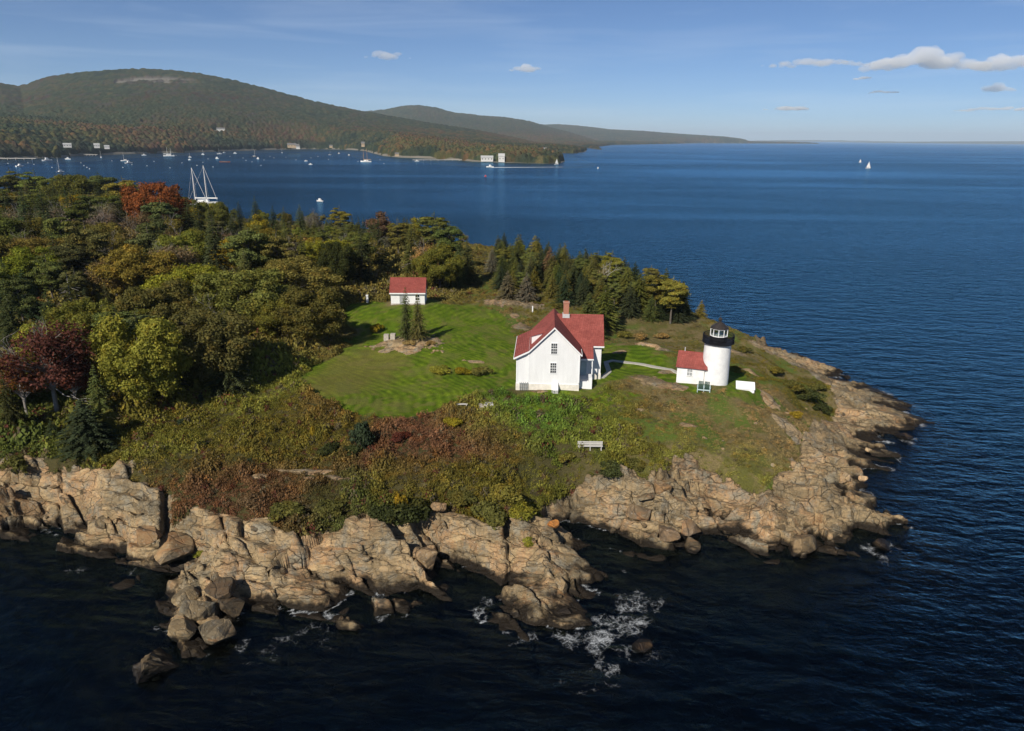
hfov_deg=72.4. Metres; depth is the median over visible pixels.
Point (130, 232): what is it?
thin leaved tree
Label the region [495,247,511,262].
pine tree
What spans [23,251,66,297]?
pine tree
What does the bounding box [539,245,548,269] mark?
spruce tree
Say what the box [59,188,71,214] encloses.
spruce tree
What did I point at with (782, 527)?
boulder
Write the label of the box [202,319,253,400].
spruce tree
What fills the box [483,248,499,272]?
spruce tree
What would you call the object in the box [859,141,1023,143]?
distant shore
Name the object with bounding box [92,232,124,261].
thin leaved tree
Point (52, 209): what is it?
thin leaved tree
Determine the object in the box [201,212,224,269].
spruce tree
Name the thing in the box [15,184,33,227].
spruce tree
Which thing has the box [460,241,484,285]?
spruce tree
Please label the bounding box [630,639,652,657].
boulder
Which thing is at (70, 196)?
spruce tree
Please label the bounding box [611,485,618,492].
boulder
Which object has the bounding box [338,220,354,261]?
spruce tree
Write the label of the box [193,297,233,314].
thin leaved tree
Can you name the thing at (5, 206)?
spruce tree
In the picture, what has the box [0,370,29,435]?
spruce tree
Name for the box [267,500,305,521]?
shrub
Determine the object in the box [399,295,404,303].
door
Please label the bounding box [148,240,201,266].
thin leaved tree
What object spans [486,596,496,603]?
boulder
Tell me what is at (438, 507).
boulder
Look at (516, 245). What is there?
spruce tree
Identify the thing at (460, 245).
spruce tree
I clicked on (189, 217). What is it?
spruce tree
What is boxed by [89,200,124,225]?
thin leaved tree
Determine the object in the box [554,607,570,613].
boulder
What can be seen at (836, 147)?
sea
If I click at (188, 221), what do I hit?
spruce tree
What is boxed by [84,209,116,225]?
thin leaved tree
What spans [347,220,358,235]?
spruce tree
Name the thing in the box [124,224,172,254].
pine tree
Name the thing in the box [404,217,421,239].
slender tree
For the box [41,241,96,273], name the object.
pine tree
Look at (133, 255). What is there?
broadleaf tree
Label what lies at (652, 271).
pine tree
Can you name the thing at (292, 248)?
thin leaved tree
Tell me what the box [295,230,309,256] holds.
spruce tree
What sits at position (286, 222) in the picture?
spruce tree
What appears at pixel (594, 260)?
spruce tree
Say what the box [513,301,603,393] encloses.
keepers house
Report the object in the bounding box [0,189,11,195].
pine tree
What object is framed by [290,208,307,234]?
spruce tree
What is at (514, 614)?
boulder
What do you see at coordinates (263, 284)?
broadleaf tree
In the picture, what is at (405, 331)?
spruce tree
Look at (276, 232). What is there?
spruce tree
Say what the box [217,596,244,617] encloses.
boulder
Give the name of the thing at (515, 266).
spruce tree
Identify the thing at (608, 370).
path
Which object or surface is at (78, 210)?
pine tree
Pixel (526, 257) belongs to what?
pine tree
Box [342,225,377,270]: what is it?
pine tree
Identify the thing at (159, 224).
pine tree
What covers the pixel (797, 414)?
shrub
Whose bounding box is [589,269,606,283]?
pine tree
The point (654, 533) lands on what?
boulder
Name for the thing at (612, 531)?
boulder
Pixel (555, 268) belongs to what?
spruce tree
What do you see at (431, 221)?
pine tree
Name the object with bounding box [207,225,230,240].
thin leaved tree
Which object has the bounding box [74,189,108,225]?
pine tree
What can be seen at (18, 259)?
broadleaf tree
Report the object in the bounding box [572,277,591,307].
spruce tree
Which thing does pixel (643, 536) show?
boulder
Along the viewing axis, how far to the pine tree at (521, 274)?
153.35 m
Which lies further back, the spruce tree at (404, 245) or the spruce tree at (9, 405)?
the spruce tree at (404, 245)
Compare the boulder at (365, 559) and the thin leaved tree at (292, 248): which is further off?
the thin leaved tree at (292, 248)
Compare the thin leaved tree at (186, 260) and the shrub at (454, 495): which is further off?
the thin leaved tree at (186, 260)
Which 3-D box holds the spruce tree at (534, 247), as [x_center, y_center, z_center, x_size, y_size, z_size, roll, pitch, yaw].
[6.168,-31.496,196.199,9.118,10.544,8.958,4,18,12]
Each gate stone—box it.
[384,334,388,340]
[390,333,395,339]
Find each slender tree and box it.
[187,207,203,222]
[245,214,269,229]
[362,211,389,236]
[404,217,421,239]
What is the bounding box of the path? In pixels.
[601,360,676,377]
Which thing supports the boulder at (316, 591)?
on the ground
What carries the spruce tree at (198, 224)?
on the ground
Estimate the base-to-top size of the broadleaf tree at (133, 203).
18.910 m
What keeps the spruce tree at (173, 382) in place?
on the ground
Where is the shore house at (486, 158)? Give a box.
[481,155,492,161]
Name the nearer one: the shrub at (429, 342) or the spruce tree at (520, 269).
the shrub at (429, 342)
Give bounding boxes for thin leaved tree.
[0,202,36,224]
[0,318,109,411]
[0,343,48,414]
[10,228,45,245]
[32,356,98,399]
[33,200,63,218]
[46,201,77,225]
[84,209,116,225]
[84,247,128,295]
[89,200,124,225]
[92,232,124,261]
[116,209,150,232]
[120,222,140,248]
[143,213,183,236]
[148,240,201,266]
[155,224,184,240]
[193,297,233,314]
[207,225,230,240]
[281,236,300,255]
[304,211,322,227]
[351,231,385,260]
[379,236,391,246]
[402,237,437,266]
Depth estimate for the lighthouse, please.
101.71 m
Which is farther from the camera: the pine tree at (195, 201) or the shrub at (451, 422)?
the pine tree at (195, 201)
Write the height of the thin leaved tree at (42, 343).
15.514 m
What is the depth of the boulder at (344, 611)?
66.53 m
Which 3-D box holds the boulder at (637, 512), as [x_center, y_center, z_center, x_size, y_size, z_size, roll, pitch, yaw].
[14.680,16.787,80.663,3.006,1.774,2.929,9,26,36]
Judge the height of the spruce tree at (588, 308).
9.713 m
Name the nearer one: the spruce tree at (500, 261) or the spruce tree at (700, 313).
the spruce tree at (700, 313)
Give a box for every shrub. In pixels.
[0,453,27,473]
[99,450,124,463]
[192,550,202,557]
[235,490,262,510]
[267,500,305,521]
[310,425,315,435]
[315,441,339,455]
[315,499,350,515]
[336,444,362,456]
[348,420,374,449]
[367,504,399,523]
[370,323,384,331]
[390,431,412,442]
[391,494,432,526]
[393,492,408,505]
[402,340,415,344]
[425,340,435,344]
[428,364,450,374]
[443,417,463,426]
[446,489,479,506]
[454,367,471,374]
[470,500,507,529]
[471,366,493,375]
[488,482,524,503]
[500,430,518,443]
[508,500,536,520]
[522,536,533,546]
[550,302,563,307]
[556,452,575,462]
[599,459,624,477]
[617,331,632,337]
[627,457,645,470]
[633,332,647,340]
[653,332,668,337]
[736,346,751,352]
[766,365,784,373]
[782,379,805,391]
[789,411,802,418]
[795,388,826,399]
[807,383,826,390]
[811,403,832,415]
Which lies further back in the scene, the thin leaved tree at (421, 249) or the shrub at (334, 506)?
the thin leaved tree at (421, 249)
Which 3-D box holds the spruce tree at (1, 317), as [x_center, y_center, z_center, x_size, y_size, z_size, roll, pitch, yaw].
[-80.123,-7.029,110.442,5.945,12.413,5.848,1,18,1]
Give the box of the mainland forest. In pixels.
[0,68,818,162]
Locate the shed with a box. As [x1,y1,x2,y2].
[389,277,427,304]
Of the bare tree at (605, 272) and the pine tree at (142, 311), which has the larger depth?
the bare tree at (605, 272)
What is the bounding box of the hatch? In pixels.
[736,381,754,392]
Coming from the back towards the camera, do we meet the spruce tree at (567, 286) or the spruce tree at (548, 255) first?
the spruce tree at (548, 255)
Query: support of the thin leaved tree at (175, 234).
on the ground
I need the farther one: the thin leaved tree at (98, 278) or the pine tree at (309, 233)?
the pine tree at (309, 233)
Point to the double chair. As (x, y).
(703, 388)
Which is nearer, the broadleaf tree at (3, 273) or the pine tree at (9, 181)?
the broadleaf tree at (3, 273)
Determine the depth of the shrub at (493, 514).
75.19 m
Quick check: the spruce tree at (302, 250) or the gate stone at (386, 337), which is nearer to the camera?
the gate stone at (386, 337)
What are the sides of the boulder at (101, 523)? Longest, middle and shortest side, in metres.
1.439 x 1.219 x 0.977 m
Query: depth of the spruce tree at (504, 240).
212.63 m
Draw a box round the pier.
[0,158,35,164]
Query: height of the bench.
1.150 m
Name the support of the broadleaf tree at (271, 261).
on the ground
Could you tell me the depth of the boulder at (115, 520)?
76.38 m
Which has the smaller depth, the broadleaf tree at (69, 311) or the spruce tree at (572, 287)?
the broadleaf tree at (69, 311)
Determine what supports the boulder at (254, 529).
on the ground
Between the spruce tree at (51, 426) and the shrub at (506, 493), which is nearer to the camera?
the shrub at (506, 493)
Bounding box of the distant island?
[756,140,895,141]
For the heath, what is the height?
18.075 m
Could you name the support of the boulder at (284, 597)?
on the ground
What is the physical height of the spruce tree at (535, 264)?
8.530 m
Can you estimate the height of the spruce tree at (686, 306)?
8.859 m
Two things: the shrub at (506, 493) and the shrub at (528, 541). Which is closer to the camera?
the shrub at (528, 541)
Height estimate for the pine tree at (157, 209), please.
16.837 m
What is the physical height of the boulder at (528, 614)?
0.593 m
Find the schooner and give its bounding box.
[188,166,217,204]
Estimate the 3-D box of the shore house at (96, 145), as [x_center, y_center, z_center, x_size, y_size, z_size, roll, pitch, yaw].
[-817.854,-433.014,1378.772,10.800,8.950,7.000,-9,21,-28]
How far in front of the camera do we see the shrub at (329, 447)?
83.34 m
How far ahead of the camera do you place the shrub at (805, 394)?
110.55 m
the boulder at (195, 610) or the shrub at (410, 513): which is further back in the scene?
the shrub at (410, 513)
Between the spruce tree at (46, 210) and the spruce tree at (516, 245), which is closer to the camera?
the spruce tree at (46, 210)
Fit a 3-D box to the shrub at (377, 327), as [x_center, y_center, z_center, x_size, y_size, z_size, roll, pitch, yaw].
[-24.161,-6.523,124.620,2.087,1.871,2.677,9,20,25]
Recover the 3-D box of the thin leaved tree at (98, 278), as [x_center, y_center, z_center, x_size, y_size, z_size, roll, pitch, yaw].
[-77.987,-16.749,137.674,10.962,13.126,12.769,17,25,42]
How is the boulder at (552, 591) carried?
on the ground
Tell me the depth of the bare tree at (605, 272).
161.54 m
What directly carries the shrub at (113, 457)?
on the ground
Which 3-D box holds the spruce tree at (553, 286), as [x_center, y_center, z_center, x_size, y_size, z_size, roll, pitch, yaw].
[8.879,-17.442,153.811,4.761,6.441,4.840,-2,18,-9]
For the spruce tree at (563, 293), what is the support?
on the ground
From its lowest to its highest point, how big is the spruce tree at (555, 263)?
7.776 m
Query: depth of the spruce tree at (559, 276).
158.40 m
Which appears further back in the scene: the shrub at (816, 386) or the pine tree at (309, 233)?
the pine tree at (309, 233)
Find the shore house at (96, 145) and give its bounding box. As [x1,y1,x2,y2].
[93,143,99,147]
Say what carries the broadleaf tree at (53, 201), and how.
on the ground
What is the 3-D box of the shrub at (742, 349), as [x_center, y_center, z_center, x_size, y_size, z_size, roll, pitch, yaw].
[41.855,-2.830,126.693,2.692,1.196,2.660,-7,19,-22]
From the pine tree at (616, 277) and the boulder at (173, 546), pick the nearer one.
the boulder at (173, 546)
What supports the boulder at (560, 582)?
on the ground
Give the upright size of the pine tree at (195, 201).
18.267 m
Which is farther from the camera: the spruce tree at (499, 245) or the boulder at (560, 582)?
the spruce tree at (499, 245)
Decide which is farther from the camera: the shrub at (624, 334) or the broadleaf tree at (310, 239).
the broadleaf tree at (310, 239)
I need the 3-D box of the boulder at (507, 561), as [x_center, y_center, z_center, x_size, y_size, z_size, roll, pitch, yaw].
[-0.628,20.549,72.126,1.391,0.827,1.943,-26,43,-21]
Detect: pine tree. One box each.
[0,168,30,192]
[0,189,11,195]
[0,195,14,214]
[0,269,38,321]
[4,189,21,215]
[13,169,53,193]
[19,189,49,204]
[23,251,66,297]
[41,207,81,241]
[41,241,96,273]
[44,175,54,187]
[56,216,112,285]
[57,266,90,298]
[62,194,96,228]
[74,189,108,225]
[84,172,117,194]
[90,301,134,336]
[99,409,118,428]
[100,177,139,196]
[103,190,125,220]
[121,306,167,345]
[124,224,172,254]
[128,302,152,318]
[135,216,169,237]
[140,193,183,228]
[178,190,199,207]
[203,215,227,236]
[219,221,234,233]
[219,222,274,272]
[249,221,261,231]
[255,226,297,267]
[278,228,291,233]
[304,228,317,238]
[311,228,330,241]
[323,226,334,237]
[326,208,350,228]
[328,223,344,239]
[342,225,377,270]
[344,223,355,231]
[386,219,410,251]
[414,214,449,245]
[430,226,466,251]
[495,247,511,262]
[516,272,531,288]
[520,248,538,263]
[575,256,590,274]
[587,276,598,293]
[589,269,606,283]
[590,251,603,261]
[597,252,623,288]
[606,272,622,284]
[607,282,622,303]
[614,265,632,280]
[615,288,626,297]
[628,282,645,296]
[642,266,659,277]
[644,273,671,312]
[657,278,690,323]
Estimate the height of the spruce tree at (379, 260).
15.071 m
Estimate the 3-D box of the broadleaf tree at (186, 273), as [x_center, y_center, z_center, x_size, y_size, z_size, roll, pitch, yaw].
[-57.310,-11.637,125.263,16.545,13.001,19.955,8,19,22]
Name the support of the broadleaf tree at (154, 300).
on the ground
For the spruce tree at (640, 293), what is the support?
on the ground
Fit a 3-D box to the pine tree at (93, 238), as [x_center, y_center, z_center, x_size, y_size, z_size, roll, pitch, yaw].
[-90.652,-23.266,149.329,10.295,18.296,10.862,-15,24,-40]
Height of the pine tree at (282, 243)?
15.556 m
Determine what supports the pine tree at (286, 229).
on the ground
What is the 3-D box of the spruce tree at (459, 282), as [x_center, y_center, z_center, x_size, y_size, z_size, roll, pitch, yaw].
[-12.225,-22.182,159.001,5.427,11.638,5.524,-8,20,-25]
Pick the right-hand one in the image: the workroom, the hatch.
the hatch
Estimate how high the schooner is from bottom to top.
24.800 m
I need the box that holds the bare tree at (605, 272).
[596,262,620,279]
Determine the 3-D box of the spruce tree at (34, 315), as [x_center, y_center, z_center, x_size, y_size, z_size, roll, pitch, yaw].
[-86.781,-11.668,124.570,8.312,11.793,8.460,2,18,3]
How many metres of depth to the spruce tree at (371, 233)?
179.84 m
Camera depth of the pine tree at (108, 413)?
86.13 m
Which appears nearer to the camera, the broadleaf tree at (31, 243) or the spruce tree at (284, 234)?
the broadleaf tree at (31, 243)
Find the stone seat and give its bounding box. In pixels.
[479,402,492,409]
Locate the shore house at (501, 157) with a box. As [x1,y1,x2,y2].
[498,153,504,161]
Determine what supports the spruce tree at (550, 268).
on the ground
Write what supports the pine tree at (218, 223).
on the ground
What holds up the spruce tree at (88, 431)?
on the ground
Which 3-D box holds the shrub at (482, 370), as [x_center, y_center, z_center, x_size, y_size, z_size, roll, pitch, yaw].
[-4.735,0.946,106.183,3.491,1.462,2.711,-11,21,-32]
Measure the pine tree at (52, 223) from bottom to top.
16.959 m
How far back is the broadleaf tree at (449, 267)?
153.24 m
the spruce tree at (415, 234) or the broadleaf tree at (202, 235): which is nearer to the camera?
the broadleaf tree at (202, 235)
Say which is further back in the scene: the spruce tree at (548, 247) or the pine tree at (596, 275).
the spruce tree at (548, 247)
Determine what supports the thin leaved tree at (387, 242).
on the ground
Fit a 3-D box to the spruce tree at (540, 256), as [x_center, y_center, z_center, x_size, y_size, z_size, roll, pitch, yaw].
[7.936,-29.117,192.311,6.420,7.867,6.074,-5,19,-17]
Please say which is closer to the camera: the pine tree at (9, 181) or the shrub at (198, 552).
the shrub at (198, 552)
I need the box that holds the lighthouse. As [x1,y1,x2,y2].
[702,317,734,385]
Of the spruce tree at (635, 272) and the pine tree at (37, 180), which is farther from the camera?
the pine tree at (37, 180)
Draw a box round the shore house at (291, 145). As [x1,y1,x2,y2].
[287,143,298,147]
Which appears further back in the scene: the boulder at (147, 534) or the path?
the path
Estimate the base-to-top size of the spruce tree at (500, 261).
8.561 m
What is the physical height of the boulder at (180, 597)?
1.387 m
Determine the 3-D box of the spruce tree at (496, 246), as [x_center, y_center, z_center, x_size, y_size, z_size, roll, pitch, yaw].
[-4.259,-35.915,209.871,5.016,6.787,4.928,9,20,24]
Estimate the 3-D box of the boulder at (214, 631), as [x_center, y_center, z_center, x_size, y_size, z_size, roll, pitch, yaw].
[-26.241,23.882,62.116,2.982,1.802,2.961,17,11,6]
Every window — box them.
[550,362,556,373]
[551,343,557,354]
[686,368,692,376]
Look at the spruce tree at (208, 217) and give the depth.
232.99 m
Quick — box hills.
[0,78,788,168]
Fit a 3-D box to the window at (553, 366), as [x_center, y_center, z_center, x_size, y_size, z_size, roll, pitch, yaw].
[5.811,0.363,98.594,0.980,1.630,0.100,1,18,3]
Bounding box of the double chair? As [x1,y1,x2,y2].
[697,381,710,392]
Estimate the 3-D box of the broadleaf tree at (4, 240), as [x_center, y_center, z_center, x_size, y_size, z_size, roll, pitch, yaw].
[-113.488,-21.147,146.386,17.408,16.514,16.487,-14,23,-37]
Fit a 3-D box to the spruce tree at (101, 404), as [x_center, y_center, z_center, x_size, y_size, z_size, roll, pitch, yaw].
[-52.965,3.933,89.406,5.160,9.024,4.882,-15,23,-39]
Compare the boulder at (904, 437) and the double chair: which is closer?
the double chair
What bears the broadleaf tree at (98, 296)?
on the ground
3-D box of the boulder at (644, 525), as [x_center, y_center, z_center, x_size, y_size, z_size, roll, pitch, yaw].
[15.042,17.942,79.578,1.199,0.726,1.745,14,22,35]
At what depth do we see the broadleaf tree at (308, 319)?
113.33 m
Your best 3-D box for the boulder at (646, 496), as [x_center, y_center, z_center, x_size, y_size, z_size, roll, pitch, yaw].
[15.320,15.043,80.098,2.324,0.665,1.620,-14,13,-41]
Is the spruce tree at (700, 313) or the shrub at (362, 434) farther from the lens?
the spruce tree at (700, 313)
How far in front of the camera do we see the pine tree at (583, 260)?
170.63 m
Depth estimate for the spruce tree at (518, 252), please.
192.17 m
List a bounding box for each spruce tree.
[0,192,13,213]
[0,291,26,354]
[0,293,11,340]
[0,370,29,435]
[10,269,46,322]
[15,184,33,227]
[16,192,31,215]
[23,206,43,237]
[30,197,37,215]
[32,185,56,231]
[34,291,58,327]
[40,206,56,237]
[44,420,61,439]
[47,230,71,291]
[50,182,57,195]
[52,398,120,464]
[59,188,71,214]
[62,184,86,224]
[84,365,116,420]
[101,283,114,308]
[115,193,129,229]
[135,260,148,286]
[152,371,189,399]
[179,196,197,232]
[183,201,198,229]
[192,201,202,225]
[192,205,207,232]
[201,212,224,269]
[202,213,232,270]
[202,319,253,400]
[205,206,213,223]
[225,216,237,236]
[234,202,245,228]
[238,250,251,270]
[250,199,262,220]
[268,206,280,230]
[271,221,284,250]
[280,207,292,234]
[281,223,290,241]
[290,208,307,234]
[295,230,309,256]
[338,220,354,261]
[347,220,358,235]
[352,230,377,284]
[355,222,364,232]
[360,220,366,232]
[367,220,376,260]
[371,217,380,242]
[371,218,393,268]
[395,290,417,340]
[400,219,410,251]
[400,219,419,275]
[404,221,420,254]
[408,294,430,340]
[448,244,468,288]
[458,238,463,255]
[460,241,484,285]
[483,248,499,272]
[489,253,509,284]
[491,235,498,254]
[491,262,505,289]
[492,240,502,265]
[495,271,517,300]
[502,232,508,247]
[506,243,515,267]
[506,254,515,273]
[508,256,519,278]
[510,270,519,293]
[512,238,524,259]
[513,273,539,303]
[514,244,524,267]
[514,260,524,290]
[525,251,542,281]
[526,257,539,283]
[526,262,532,278]
[529,236,540,265]
[529,266,544,291]
[532,251,542,278]
[538,245,543,264]
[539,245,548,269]
[540,254,553,281]
[541,250,555,279]
[542,257,556,283]
[542,262,554,286]
[543,242,553,257]
[543,273,559,298]
[546,259,563,289]
[552,274,575,306]
[553,273,574,299]
[555,268,562,292]
[558,247,571,267]
[562,254,572,274]
[563,261,570,280]
[567,270,575,296]
[568,261,579,294]
[571,254,582,270]
[572,272,583,299]
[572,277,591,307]
[579,293,609,340]
[582,262,588,280]
[583,277,593,299]
[584,261,598,292]
[587,255,607,287]
[590,275,604,297]
[592,276,604,307]
[592,285,624,334]
[610,267,634,303]
[617,283,642,319]
[623,274,650,313]
[631,261,641,281]
[640,295,660,322]
[647,286,661,311]
[656,294,672,322]
[662,268,668,279]
[668,297,688,325]
[672,282,697,321]
[693,302,707,318]
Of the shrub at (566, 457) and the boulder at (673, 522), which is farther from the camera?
the shrub at (566, 457)
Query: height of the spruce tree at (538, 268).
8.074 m
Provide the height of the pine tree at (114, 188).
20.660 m
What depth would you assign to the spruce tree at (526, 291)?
147.79 m
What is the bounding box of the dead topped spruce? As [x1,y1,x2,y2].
[58,269,81,307]
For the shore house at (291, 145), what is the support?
on the hills
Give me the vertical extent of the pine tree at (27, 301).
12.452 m
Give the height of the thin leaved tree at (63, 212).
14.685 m
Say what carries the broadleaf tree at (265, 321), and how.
on the ground
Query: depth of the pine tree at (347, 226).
235.32 m
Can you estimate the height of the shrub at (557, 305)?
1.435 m
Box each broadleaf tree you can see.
[0,214,34,243]
[0,234,12,267]
[0,236,71,270]
[0,245,72,291]
[0,266,12,290]
[0,361,27,407]
[8,217,45,238]
[9,321,91,384]
[20,194,67,214]
[37,173,104,197]
[39,296,118,354]
[58,194,87,207]
[70,193,127,229]
[75,220,133,264]
[86,244,179,293]
[88,311,195,404]
[94,290,113,304]
[111,275,204,331]
[120,181,191,231]
[139,262,243,304]
[152,229,209,268]
[168,305,257,383]
[180,226,218,262]
[189,267,293,315]
[198,200,229,228]
[210,235,241,270]
[230,242,281,269]
[239,278,288,295]
[243,298,302,335]
[255,257,300,286]
[256,226,304,243]
[260,212,268,219]
[264,253,346,295]
[269,284,343,338]
[282,213,291,221]
[292,227,303,235]
[296,239,354,267]
[305,236,325,242]
[314,241,357,283]
[411,243,464,287]
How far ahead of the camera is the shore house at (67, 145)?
1367.18 m
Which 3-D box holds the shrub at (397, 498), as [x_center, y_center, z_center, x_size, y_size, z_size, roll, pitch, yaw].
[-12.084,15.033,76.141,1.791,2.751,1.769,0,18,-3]
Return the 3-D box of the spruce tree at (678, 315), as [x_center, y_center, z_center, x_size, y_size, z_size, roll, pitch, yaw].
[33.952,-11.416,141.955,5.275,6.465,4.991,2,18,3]
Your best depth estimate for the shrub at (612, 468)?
82.30 m
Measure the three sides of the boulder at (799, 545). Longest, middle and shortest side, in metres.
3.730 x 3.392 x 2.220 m
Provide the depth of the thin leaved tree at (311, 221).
257.30 m
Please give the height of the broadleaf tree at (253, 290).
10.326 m
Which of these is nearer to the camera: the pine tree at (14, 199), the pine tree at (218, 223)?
the pine tree at (218, 223)
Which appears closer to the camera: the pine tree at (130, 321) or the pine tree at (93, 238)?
the pine tree at (130, 321)
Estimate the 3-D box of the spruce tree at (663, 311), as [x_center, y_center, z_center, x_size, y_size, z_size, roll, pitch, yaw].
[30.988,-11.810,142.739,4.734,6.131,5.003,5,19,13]
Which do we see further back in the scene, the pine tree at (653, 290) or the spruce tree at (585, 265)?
the spruce tree at (585, 265)
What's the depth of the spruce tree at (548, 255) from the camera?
177.99 m
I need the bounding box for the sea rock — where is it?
[128,647,185,683]
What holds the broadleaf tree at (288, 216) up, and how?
on the ground
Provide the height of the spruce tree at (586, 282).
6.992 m
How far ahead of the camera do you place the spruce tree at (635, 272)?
171.64 m
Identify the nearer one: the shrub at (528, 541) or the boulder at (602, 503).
the shrub at (528, 541)
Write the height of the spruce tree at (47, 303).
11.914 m
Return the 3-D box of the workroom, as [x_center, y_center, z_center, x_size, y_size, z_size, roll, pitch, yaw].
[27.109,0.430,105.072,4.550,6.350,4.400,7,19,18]
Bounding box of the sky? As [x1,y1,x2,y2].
[0,0,1023,141]
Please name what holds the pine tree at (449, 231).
on the ground
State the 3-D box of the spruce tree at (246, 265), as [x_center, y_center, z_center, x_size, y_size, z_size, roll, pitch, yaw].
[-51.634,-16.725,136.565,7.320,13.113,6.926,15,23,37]
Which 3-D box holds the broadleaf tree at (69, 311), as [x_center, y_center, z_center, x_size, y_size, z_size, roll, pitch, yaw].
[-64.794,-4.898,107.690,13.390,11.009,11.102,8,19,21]
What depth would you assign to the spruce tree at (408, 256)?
166.98 m
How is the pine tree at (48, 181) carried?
on the ground
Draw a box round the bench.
[578,441,602,450]
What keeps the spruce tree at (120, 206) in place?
on the ground
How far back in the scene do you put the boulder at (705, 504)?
83.09 m
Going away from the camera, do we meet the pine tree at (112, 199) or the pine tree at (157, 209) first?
the pine tree at (157, 209)
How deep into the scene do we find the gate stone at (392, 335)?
119.95 m
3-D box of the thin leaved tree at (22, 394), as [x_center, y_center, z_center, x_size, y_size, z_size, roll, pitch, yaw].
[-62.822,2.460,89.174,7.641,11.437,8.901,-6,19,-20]
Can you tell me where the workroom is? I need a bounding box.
[676,347,707,383]
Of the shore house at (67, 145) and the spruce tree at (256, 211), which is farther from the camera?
the shore house at (67, 145)
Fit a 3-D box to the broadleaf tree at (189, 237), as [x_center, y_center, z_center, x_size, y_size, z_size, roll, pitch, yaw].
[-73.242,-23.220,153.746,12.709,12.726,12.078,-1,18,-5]
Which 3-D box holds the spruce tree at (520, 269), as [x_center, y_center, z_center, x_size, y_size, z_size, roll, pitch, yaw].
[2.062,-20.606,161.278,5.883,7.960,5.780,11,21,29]
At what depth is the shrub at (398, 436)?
85.92 m
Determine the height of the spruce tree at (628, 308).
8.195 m
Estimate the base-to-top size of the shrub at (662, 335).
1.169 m
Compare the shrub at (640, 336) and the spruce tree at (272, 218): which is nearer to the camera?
the shrub at (640, 336)
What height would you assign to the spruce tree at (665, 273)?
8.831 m
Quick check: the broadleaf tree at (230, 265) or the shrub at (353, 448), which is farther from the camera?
the broadleaf tree at (230, 265)
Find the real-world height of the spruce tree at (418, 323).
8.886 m
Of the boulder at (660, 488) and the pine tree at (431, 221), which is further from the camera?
the pine tree at (431, 221)
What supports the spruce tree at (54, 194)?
on the ground
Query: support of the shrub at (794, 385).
on the ground
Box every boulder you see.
[96,515,106,528]
[112,518,120,523]
[136,525,162,545]
[154,532,194,565]
[167,613,196,642]
[170,563,183,572]
[171,585,199,606]
[179,600,214,622]
[196,616,218,624]
[198,618,236,644]
[204,577,235,598]
[210,570,219,580]
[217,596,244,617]
[250,526,257,531]
[277,593,288,599]
[313,588,324,594]
[324,599,332,607]
[336,565,343,570]
[339,607,349,615]
[360,556,369,561]
[413,547,437,570]
[431,502,445,511]
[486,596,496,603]
[499,558,510,571]
[510,608,519,618]
[525,609,531,618]
[547,519,559,527]
[548,587,556,596]
[554,576,567,593]
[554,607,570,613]
[600,500,607,507]
[608,527,616,536]
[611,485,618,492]
[626,503,651,520]
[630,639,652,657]
[637,493,655,500]
[638,532,648,539]
[639,520,648,527]
[650,531,657,537]
[654,479,671,494]
[659,525,680,541]
[669,519,681,527]
[677,549,692,558]
[681,518,701,535]
[684,536,700,553]
[701,501,710,508]
[774,524,785,530]
[774,545,783,552]
[787,534,816,557]
[839,473,850,483]
[858,476,867,481]
[872,538,890,551]
[894,433,913,442]
[903,416,914,423]
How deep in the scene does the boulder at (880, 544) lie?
77.85 m
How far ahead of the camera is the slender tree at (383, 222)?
213.47 m
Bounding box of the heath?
[0,233,836,536]
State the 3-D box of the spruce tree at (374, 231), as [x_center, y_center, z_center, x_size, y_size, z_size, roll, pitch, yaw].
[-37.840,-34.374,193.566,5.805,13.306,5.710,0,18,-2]
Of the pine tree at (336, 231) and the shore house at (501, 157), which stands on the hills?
the shore house at (501, 157)
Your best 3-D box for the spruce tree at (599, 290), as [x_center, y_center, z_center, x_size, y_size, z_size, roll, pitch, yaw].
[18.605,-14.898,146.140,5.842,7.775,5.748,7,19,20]
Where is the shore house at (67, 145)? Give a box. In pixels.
[63,143,71,147]
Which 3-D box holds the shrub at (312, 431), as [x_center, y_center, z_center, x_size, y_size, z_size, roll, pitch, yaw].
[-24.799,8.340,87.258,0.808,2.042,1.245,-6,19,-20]
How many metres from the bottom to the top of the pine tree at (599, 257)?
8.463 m
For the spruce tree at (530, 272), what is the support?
on the ground
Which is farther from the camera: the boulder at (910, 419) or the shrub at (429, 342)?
the shrub at (429, 342)
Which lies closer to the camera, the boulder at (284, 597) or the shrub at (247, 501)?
the boulder at (284, 597)
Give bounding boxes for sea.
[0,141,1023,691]
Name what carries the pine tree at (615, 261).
on the ground
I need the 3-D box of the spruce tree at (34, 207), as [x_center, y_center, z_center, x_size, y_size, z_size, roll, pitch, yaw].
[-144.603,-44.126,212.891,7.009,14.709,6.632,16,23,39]
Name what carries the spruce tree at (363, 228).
on the ground
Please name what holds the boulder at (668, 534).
on the ground
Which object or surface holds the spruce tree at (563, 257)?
on the ground
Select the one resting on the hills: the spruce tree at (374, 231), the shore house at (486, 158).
the shore house at (486, 158)
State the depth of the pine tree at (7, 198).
203.50 m
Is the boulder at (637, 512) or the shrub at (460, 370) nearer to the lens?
the boulder at (637, 512)

